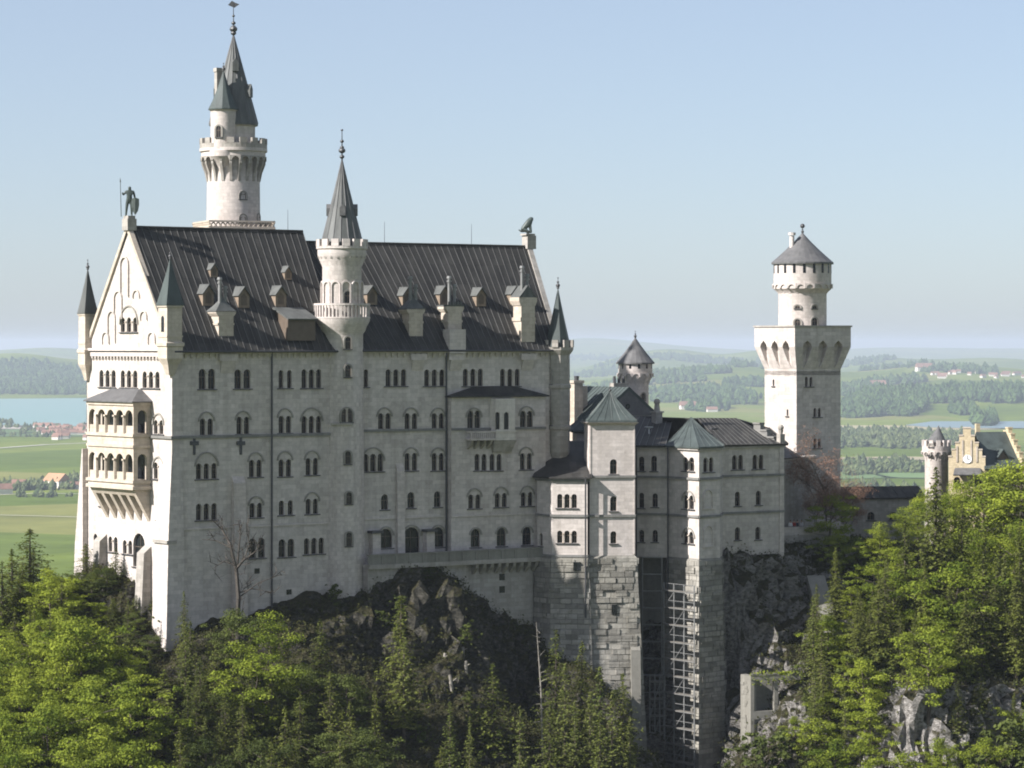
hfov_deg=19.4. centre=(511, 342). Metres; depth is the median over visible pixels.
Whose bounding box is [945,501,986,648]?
spruce tree
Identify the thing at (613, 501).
window
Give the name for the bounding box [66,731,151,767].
broadleaf tree
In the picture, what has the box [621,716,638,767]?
larch tree
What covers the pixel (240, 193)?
window
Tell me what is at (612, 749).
larch tree
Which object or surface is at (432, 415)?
window
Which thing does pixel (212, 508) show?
window
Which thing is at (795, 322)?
window
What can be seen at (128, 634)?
spruce tree
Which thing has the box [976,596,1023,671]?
broadleaf tree
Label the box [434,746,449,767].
spruce tree
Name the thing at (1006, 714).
broadleaf tree
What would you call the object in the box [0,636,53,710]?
broadleaf tree
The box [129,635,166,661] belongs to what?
broadleaf tree
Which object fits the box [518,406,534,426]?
window
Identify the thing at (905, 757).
broadleaf tree
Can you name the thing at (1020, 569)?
spruce tree
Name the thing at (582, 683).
spruce tree
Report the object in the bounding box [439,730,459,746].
shrub
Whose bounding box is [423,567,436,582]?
shrub
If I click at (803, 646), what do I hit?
shrub
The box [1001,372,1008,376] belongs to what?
village house
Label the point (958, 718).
larch tree
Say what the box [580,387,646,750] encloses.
pavilion tower
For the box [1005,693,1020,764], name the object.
spruce tree
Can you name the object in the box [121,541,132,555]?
window
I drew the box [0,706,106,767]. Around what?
broadleaf tree
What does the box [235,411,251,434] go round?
window
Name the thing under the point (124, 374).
window
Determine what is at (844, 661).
broadleaf tree
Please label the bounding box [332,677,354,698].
shrub
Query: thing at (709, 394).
wood
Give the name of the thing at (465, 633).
shrub
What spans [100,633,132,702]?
spruce tree
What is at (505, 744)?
shrub
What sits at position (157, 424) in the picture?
window
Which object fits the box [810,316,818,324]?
window
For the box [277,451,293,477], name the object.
window
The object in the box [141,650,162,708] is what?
spruce tree
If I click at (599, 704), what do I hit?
larch tree
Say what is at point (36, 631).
spruce tree
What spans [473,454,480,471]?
window
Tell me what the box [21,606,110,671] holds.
broadleaf tree
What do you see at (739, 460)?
window
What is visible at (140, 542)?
window
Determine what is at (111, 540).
window
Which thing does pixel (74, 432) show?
village house
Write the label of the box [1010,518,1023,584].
broadleaf tree
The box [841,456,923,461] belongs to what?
meadow
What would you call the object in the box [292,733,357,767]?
broadleaf tree
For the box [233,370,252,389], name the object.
window
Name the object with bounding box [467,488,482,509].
window
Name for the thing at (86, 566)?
spruce tree
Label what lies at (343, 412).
window
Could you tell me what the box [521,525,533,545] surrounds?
window
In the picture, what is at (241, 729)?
spruce tree
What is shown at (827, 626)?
broadleaf tree
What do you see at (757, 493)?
window
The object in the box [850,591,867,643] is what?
spruce tree
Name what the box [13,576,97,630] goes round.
broadleaf tree
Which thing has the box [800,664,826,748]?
larch tree
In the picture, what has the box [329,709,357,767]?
spruce tree
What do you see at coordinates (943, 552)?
spruce tree
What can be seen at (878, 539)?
broadleaf tree
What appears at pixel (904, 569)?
spruce tree
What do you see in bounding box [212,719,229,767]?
spruce tree
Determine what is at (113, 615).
spruce tree
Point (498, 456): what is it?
window
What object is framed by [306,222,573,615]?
palace building
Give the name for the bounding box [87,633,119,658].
broadleaf tree
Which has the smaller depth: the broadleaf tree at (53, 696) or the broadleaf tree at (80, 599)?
the broadleaf tree at (53, 696)
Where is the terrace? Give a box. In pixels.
[784,524,849,547]
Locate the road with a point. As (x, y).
(34, 445)
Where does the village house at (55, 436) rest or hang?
on the ground
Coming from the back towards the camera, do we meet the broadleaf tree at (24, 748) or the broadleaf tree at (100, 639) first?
the broadleaf tree at (100, 639)
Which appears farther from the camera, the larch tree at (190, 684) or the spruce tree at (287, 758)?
the larch tree at (190, 684)
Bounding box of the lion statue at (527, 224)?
[519,217,534,235]
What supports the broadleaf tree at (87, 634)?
on the crag
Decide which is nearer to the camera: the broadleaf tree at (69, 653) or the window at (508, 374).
the broadleaf tree at (69, 653)
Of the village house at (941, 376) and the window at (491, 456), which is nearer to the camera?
the window at (491, 456)
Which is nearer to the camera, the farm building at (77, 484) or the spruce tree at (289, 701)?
the spruce tree at (289, 701)
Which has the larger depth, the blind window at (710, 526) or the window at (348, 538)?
the blind window at (710, 526)
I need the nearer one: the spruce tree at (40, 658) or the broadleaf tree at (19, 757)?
the broadleaf tree at (19, 757)
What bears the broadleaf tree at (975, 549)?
on the crag
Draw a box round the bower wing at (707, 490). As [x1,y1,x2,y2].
[634,416,788,767]
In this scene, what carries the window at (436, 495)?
in the palace building at (467, 350)
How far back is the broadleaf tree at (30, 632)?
333.26 m
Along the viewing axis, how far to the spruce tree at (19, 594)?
343.84 m
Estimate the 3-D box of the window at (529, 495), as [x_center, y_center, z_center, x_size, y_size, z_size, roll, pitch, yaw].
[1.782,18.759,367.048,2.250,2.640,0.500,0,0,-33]
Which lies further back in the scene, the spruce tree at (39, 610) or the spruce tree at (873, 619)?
the spruce tree at (873, 619)
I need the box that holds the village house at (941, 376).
[937,374,945,378]
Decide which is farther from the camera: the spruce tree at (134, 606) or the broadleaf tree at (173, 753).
the spruce tree at (134, 606)
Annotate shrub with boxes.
[111,630,138,654]
[325,583,342,605]
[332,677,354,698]
[374,610,394,633]
[385,592,408,618]
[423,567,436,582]
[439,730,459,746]
[440,750,463,767]
[458,619,482,647]
[459,757,468,766]
[461,691,473,708]
[465,710,483,729]
[477,750,485,762]
[499,738,511,750]
[610,686,628,702]
[717,761,732,767]
[721,732,791,767]
[762,728,795,767]
[790,664,810,682]
[791,687,812,707]
[797,639,809,651]
[807,650,834,675]
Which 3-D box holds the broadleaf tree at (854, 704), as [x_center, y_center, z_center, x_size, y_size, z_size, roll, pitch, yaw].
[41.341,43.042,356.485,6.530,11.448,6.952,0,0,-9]
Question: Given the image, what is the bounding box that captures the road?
[0,443,74,447]
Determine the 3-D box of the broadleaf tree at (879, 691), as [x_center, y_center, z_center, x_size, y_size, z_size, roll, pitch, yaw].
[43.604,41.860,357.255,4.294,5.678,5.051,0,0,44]
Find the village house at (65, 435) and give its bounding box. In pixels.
[61,433,68,438]
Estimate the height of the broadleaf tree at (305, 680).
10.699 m
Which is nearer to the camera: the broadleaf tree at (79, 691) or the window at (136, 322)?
the broadleaf tree at (79, 691)
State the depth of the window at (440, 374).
361.18 m
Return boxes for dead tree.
[202,509,287,643]
[532,622,544,754]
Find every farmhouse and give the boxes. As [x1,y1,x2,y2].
[43,473,69,487]
[679,401,695,408]
[706,407,717,411]
[870,380,885,384]
[915,363,931,371]
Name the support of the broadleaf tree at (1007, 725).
on the crag
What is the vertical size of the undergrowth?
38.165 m
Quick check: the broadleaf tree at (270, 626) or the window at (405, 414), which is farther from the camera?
the window at (405, 414)
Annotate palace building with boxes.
[74,226,338,651]
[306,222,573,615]
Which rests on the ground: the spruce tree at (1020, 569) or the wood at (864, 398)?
the wood at (864, 398)
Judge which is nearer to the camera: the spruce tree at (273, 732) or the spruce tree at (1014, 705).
the spruce tree at (273, 732)
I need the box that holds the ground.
[0,338,1023,604]
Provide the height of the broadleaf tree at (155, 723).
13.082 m
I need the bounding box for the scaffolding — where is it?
[642,556,694,767]
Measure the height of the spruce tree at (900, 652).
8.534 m
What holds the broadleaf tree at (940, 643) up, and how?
on the crag
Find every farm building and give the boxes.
[0,483,12,493]
[11,479,25,483]
[70,481,78,488]
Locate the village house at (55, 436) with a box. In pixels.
[51,434,59,439]
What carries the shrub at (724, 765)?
on the crag
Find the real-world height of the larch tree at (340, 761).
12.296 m
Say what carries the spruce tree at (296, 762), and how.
on the crag
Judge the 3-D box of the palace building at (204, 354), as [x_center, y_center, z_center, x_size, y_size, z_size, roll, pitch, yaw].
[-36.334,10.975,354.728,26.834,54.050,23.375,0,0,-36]
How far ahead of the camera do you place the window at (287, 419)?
349.21 m
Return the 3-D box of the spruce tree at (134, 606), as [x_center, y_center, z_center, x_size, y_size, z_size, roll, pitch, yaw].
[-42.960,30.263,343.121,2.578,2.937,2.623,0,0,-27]
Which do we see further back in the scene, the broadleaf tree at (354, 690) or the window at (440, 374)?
the window at (440, 374)
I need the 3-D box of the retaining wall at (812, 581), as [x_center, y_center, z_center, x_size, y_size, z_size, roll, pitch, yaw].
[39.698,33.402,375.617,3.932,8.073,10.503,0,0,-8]
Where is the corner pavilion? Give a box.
[532,441,591,669]
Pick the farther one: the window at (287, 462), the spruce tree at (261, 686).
the window at (287, 462)
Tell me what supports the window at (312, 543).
in the palace building at (204, 354)
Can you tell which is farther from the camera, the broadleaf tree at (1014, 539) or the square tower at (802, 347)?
the square tower at (802, 347)
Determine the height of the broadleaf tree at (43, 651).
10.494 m
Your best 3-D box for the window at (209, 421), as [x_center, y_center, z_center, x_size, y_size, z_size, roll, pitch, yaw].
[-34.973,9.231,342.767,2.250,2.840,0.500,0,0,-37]
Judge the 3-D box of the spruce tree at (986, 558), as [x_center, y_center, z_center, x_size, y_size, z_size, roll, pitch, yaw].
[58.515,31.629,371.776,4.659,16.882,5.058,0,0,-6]
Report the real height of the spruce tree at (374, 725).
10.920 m
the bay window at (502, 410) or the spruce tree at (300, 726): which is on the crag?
the spruce tree at (300, 726)
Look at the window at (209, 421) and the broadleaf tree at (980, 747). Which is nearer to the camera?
the window at (209, 421)
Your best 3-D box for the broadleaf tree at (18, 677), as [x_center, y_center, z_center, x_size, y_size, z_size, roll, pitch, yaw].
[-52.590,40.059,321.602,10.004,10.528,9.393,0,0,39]
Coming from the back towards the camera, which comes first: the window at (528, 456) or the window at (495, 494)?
the window at (528, 456)
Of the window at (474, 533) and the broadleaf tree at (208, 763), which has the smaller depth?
the broadleaf tree at (208, 763)
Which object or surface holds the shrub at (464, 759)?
on the crag
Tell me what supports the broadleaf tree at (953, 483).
on the crag
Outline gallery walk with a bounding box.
[362,529,542,624]
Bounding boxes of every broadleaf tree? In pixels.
[0,603,16,629]
[0,619,30,646]
[0,623,51,684]
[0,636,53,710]
[0,652,33,722]
[0,667,15,702]
[0,667,67,731]
[0,676,27,724]
[0,684,60,749]
[0,696,33,746]
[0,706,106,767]
[0,715,57,767]
[0,726,38,767]
[0,731,65,767]
[3,680,61,726]
[5,689,79,753]
[6,567,84,619]
[10,611,63,648]
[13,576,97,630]
[16,701,82,767]
[20,737,113,767]
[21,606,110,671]
[26,620,120,705]
[27,653,89,704]
[28,709,105,767]
[31,634,90,703]
[32,677,134,758]
[37,693,139,767]
[38,615,136,715]
[46,576,78,608]
[51,621,121,672]
[53,674,113,743]
[53,708,149,767]
[57,593,90,620]
[58,572,88,598]
[63,609,100,625]
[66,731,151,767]
[73,574,109,601]
[74,685,195,767]
[85,568,123,596]
[86,602,112,627]
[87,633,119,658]
[87,742,137,767]
[93,644,147,711]
[94,665,140,730]
[100,666,161,730]
[104,741,176,767]
[119,613,148,634]
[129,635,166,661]
[160,731,207,767]
[175,736,246,767]
[181,687,255,745]
[196,608,270,692]
[207,652,306,746]
[223,610,306,710]
[232,736,294,767]
[266,663,342,740]
[277,721,345,766]
[285,673,312,701]
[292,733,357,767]
[319,674,380,738]
[319,727,405,767]
[776,716,806,740]
[783,716,838,767]
[795,614,852,663]
[801,692,853,737]
[803,737,874,767]
[804,493,859,562]
[806,530,866,571]
[823,621,859,667]
[824,737,900,767]
[827,651,872,694]
[828,657,889,738]
[835,652,898,699]
[837,586,870,618]
[840,702,903,755]
[842,536,876,576]
[843,562,896,610]
[862,521,896,581]
[862,570,932,639]
[862,671,894,711]
[871,547,915,605]
[881,751,931,767]
[886,625,985,729]
[887,506,925,552]
[892,561,1020,666]
[892,613,927,653]
[897,612,953,659]
[900,497,937,552]
[906,488,955,551]
[907,642,968,692]
[911,492,970,564]
[914,737,958,767]
[922,619,969,677]
[931,480,974,547]
[938,484,984,551]
[940,472,1014,565]
[951,527,997,606]
[952,465,1023,581]
[953,737,1020,767]
[957,458,1023,597]
[964,464,1022,560]
[967,714,1023,767]
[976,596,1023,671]
[977,523,1023,601]
[993,702,1023,748]
[999,459,1023,562]
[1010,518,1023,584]
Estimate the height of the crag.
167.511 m
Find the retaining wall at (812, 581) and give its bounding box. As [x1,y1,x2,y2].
[806,575,852,639]
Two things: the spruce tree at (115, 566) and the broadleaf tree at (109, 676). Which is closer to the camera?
the broadleaf tree at (109, 676)
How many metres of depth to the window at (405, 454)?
359.24 m
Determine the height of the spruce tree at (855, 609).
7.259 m
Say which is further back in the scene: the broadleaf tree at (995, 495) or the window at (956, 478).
the window at (956, 478)
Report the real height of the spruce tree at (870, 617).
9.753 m
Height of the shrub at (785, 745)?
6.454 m
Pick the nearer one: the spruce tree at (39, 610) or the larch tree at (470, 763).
the larch tree at (470, 763)
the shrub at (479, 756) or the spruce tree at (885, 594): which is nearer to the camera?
the shrub at (479, 756)
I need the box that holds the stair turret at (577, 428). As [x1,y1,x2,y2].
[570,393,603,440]
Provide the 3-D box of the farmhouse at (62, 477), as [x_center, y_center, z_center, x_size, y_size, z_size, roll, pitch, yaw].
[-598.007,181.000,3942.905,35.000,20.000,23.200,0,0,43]
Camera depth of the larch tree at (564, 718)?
342.87 m
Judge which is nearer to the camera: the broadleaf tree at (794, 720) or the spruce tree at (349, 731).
the spruce tree at (349, 731)
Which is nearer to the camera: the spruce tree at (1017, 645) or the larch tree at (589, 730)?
the larch tree at (589, 730)
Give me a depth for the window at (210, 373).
342.87 m
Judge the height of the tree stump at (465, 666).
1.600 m
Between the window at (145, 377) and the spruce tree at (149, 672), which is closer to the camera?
the spruce tree at (149, 672)
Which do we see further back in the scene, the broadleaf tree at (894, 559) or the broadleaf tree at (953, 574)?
the broadleaf tree at (894, 559)
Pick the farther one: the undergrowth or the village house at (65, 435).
the village house at (65, 435)
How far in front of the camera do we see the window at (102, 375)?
352.29 m
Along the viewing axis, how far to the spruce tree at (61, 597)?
339.63 m
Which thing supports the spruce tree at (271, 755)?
on the crag
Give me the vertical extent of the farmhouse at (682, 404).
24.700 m
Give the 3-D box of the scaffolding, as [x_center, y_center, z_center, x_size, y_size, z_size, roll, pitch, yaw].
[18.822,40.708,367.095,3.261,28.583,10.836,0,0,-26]
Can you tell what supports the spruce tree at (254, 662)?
on the crag
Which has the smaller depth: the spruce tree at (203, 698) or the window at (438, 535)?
the spruce tree at (203, 698)
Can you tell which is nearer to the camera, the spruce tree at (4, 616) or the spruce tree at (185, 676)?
the spruce tree at (185, 676)
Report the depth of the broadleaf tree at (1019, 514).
391.59 m
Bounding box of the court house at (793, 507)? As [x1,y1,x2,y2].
[784,447,817,526]
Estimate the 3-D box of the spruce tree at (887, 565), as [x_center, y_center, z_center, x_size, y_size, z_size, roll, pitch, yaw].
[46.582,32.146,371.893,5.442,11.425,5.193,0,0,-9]
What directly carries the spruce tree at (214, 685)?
on the crag
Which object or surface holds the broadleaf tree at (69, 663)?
on the crag
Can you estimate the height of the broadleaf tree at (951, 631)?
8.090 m
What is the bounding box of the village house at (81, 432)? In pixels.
[78,430,84,434]
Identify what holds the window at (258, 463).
in the palace building at (204, 354)
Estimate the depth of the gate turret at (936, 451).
435.59 m
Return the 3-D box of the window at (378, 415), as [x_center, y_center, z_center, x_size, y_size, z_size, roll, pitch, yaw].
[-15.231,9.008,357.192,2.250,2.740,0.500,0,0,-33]
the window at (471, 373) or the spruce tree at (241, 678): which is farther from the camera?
the window at (471, 373)
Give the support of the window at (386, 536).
in the palace building at (467, 350)
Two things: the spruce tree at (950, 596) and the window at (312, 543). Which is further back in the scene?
the spruce tree at (950, 596)
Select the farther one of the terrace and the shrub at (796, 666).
the terrace
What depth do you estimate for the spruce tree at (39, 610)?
342.85 m
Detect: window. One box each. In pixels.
[97,371,116,387]
[106,537,117,553]
[119,305,137,332]
[119,371,137,388]
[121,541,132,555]
[131,534,144,567]
[140,372,160,388]
[152,413,163,435]
[152,456,162,479]
[194,452,218,480]
[194,503,218,521]
[197,369,217,389]
[198,411,214,435]
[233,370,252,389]
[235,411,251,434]
[238,190,247,199]
[238,213,247,222]
[247,452,263,478]
[247,538,266,559]
[248,496,264,518]
[277,370,285,388]
[277,408,293,433]
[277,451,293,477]
[277,501,294,516]
[277,539,296,558]
[286,370,293,388]
[300,369,323,388]
[300,407,323,432]
[303,538,325,555]
[304,450,320,475]
[304,492,320,515]
[339,407,353,422]
[343,290,351,302]
[343,336,352,349]
[343,364,352,377]
[343,450,352,464]
[344,491,353,504]
[344,531,353,546]
[363,370,369,387]
[364,447,385,472]
[376,407,392,428]
[380,495,390,510]
[380,526,394,548]
[384,369,408,386]
[403,407,419,428]
[403,447,419,471]
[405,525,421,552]
[406,492,416,508]
[423,370,445,386]
[430,407,445,427]
[430,447,445,471]
[432,491,442,507]
[432,525,445,547]
[461,369,484,386]
[466,407,482,427]
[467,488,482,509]
[469,527,482,547]
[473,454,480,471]
[481,454,488,471]
[489,454,495,471]
[490,398,516,452]
[493,486,508,507]
[495,526,507,546]
[496,454,503,471]
[500,369,521,386]
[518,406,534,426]
[518,447,533,470]
[519,486,534,506]
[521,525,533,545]
[555,494,578,508]
[555,531,578,543]
[608,459,618,474]
[608,496,618,511]
[609,531,618,544]
[637,457,645,471]
[637,493,645,508]
[637,530,645,542]
[640,392,645,400]
[649,456,657,471]
[650,493,658,507]
[650,530,658,542]
[681,458,694,472]
[681,490,694,510]
[681,527,694,544]
[702,458,715,472]
[702,489,713,509]
[702,525,713,547]
[731,455,744,470]
[734,492,741,506]
[734,528,741,540]
[751,455,764,469]
[754,527,762,540]
[755,491,762,505]
[793,304,801,309]
[793,318,801,324]
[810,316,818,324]
[811,304,817,309]
[866,512,876,520]
[888,512,896,520]
[954,477,961,486]
[975,477,980,486]
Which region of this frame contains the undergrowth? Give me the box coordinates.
[5,534,1023,767]
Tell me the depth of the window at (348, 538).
352.46 m
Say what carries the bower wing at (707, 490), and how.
on the crag
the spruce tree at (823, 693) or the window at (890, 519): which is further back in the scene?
the window at (890, 519)
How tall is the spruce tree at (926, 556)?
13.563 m
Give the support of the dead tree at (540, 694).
on the crag
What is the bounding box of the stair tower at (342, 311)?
[314,129,369,598]
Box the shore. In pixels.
[1,425,33,428]
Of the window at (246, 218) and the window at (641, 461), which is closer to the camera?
the window at (641, 461)
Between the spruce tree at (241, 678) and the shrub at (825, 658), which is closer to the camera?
the spruce tree at (241, 678)
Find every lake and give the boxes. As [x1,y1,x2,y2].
[0,398,86,425]
[909,421,1023,427]
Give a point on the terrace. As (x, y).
(791, 534)
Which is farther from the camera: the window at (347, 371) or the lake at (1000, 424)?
the lake at (1000, 424)
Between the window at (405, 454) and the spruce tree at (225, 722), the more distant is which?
the window at (405, 454)
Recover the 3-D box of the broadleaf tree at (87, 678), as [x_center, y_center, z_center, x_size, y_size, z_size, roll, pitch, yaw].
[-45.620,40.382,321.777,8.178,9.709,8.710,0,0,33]
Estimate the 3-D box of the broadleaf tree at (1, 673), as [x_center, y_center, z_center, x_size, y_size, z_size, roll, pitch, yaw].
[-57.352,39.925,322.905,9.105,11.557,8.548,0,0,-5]
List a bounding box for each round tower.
[192,1,274,228]
[616,331,654,404]
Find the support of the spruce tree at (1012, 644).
on the crag
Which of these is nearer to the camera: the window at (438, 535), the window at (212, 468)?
the window at (212, 468)
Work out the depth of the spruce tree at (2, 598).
341.85 m
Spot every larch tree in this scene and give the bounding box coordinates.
[146,731,155,767]
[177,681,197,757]
[182,661,194,711]
[196,716,212,765]
[233,731,245,767]
[286,728,294,766]
[333,731,347,767]
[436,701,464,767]
[462,716,479,767]
[511,706,531,767]
[551,663,578,767]
[564,701,584,767]
[577,692,601,767]
[580,667,615,766]
[601,692,627,767]
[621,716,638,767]
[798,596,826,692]
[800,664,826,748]
[837,691,857,764]
[883,617,896,665]
[909,550,932,643]
[949,674,968,740]
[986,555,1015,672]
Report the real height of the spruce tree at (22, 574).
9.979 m
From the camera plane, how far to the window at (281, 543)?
349.38 m
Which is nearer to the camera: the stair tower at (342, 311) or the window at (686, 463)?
the stair tower at (342, 311)
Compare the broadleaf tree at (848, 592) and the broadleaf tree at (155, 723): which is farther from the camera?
the broadleaf tree at (848, 592)
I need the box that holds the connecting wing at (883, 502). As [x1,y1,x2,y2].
[841,486,923,543]
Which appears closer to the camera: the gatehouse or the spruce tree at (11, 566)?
the spruce tree at (11, 566)
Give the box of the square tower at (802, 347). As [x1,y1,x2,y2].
[753,224,851,524]
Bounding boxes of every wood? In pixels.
[0,356,86,394]
[0,418,85,497]
[570,350,764,411]
[841,353,1023,425]
[841,424,974,490]
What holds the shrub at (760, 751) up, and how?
on the crag
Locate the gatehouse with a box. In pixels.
[948,424,1023,543]
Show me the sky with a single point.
(661, 155)
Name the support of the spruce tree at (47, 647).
on the crag
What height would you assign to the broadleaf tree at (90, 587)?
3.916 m
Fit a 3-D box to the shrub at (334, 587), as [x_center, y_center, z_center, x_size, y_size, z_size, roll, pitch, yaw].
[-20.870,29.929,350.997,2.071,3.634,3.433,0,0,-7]
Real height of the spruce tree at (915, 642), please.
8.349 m
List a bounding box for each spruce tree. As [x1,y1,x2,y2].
[0,529,62,623]
[0,549,31,638]
[0,561,30,648]
[0,587,22,633]
[1,608,27,673]
[4,562,32,635]
[9,573,36,637]
[18,605,32,651]
[21,549,46,615]
[21,594,47,636]
[24,610,45,671]
[31,621,55,689]
[33,561,59,616]
[33,634,45,690]
[44,579,78,634]
[68,543,99,585]
[83,563,103,592]
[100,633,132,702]
[103,600,123,634]
[104,548,128,582]
[104,598,120,631]
[106,598,120,616]
[118,599,136,656]
[127,595,145,617]
[140,669,196,767]
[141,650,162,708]
[169,621,203,689]
[169,726,187,767]
[172,591,196,665]
[173,623,197,715]
[177,724,198,767]
[181,657,215,741]
[186,670,209,750]
[189,671,213,729]
[196,641,219,707]
[203,641,229,717]
[209,691,243,767]
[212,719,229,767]
[226,693,262,767]
[228,649,256,734]
[230,661,270,758]
[236,635,264,701]
[249,665,278,731]
[250,672,291,748]
[265,742,278,767]
[270,706,306,767]
[275,642,301,726]
[282,692,314,767]
[288,738,303,767]
[305,671,347,766]
[307,619,337,703]
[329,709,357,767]
[338,701,361,767]
[361,691,391,766]
[372,596,434,729]
[387,631,421,745]
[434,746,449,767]
[468,663,515,757]
[526,701,571,767]
[528,629,583,743]
[557,641,606,749]
[585,716,612,767]
[605,673,642,767]
[792,702,829,767]
[800,625,840,711]
[801,594,826,658]
[803,584,825,643]
[813,659,835,736]
[823,547,852,639]
[835,676,854,721]
[839,618,854,664]
[840,596,870,685]
[850,589,865,631]
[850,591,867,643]
[859,601,875,659]
[861,573,898,672]
[864,596,885,657]
[866,561,902,658]
[868,557,898,633]
[887,612,908,676]
[889,520,921,651]
[900,467,971,632]
[905,611,926,671]
[910,562,940,664]
[913,550,939,646]
[930,512,950,604]
[937,572,970,667]
[940,549,963,656]
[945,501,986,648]
[947,588,982,685]
[956,553,1013,675]
[958,591,996,667]
[961,669,997,741]
[973,531,994,643]
[973,561,1009,663]
[980,750,991,767]
[986,546,1023,663]
[992,568,1023,681]
[996,593,1023,678]
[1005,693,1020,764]
[1006,521,1023,636]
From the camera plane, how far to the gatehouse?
427.93 m
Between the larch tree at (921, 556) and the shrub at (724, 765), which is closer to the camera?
the shrub at (724, 765)
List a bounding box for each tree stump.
[448,675,455,691]
[464,661,470,673]
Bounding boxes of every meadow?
[0,429,82,435]
[841,425,989,430]
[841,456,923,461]
[841,473,924,478]
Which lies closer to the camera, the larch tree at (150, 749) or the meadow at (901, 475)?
the larch tree at (150, 749)
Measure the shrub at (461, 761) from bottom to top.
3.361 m
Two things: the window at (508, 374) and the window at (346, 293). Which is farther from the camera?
the window at (508, 374)
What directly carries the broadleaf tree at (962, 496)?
on the crag
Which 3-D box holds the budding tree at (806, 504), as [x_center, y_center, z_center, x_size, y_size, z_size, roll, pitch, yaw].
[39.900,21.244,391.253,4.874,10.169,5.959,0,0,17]
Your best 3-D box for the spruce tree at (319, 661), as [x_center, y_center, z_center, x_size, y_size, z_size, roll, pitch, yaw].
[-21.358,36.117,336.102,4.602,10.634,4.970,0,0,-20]
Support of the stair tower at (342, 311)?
on the crag
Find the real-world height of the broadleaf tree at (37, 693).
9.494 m
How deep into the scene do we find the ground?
7462.56 m
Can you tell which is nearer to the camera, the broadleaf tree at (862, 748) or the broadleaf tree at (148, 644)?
the broadleaf tree at (148, 644)
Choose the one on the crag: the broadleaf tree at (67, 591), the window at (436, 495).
the broadleaf tree at (67, 591)
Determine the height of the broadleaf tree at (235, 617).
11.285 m
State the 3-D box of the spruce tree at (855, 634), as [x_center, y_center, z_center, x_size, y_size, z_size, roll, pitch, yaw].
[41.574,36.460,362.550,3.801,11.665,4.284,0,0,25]
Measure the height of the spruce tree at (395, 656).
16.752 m
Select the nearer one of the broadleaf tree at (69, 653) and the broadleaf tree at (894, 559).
the broadleaf tree at (69, 653)
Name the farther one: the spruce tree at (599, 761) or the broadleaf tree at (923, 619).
the broadleaf tree at (923, 619)
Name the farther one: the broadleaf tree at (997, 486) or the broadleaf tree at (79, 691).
the broadleaf tree at (997, 486)
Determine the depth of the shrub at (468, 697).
346.18 m
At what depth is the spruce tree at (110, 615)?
341.82 m
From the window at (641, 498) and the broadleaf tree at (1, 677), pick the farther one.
the window at (641, 498)
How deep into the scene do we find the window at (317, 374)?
351.52 m
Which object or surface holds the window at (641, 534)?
in the bower wing at (707, 490)
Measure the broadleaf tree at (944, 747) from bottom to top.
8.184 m
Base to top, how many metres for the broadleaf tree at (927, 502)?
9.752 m
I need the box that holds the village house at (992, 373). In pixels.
[989,372,997,375]
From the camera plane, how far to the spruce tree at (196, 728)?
324.54 m
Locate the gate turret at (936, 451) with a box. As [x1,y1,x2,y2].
[921,425,951,543]
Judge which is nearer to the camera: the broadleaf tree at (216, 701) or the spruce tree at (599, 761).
the broadleaf tree at (216, 701)
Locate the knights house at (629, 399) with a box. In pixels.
[570,376,663,440]
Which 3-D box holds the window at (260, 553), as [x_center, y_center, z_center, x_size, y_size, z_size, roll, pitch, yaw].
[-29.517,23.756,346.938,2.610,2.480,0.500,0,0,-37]
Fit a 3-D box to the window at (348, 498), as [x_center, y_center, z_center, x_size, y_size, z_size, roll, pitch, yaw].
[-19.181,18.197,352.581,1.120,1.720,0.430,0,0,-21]
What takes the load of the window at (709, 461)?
in the bower wing at (707, 490)
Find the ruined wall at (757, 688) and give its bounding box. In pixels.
[740,669,802,743]
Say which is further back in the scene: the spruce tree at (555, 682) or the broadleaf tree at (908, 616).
the broadleaf tree at (908, 616)
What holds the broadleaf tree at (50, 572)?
on the crag
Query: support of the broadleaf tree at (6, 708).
on the crag
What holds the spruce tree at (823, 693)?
on the crag
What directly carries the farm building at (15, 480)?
on the ground
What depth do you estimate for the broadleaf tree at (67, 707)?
311.88 m
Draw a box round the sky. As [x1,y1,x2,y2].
[0,0,1023,349]
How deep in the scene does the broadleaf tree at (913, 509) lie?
397.67 m
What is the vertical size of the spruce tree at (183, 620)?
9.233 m
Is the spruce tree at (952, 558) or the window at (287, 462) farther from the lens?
the spruce tree at (952, 558)
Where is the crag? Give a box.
[0,538,1023,767]
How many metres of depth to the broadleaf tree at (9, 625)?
341.20 m
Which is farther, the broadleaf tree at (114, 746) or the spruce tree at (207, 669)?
the spruce tree at (207, 669)
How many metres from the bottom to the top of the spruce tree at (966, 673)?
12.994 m
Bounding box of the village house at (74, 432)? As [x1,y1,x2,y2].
[69,429,78,434]
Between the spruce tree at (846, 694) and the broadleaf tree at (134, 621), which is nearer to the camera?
the broadleaf tree at (134, 621)
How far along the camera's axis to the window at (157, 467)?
343.04 m
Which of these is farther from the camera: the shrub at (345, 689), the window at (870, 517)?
the window at (870, 517)
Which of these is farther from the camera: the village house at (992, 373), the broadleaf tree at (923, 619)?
the village house at (992, 373)
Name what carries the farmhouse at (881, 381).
on the ground
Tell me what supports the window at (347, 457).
in the stair tower at (342, 311)
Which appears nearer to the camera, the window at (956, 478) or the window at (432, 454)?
the window at (432, 454)
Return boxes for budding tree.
[784,424,878,522]
[799,467,835,522]
[818,485,870,526]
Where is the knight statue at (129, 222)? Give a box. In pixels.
[120,179,138,230]
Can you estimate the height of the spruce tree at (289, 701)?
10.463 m
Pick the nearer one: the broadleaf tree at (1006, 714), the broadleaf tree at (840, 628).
the broadleaf tree at (1006, 714)
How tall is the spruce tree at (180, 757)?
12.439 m
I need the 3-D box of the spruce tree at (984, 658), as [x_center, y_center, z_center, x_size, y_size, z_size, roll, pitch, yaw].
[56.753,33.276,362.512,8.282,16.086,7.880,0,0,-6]

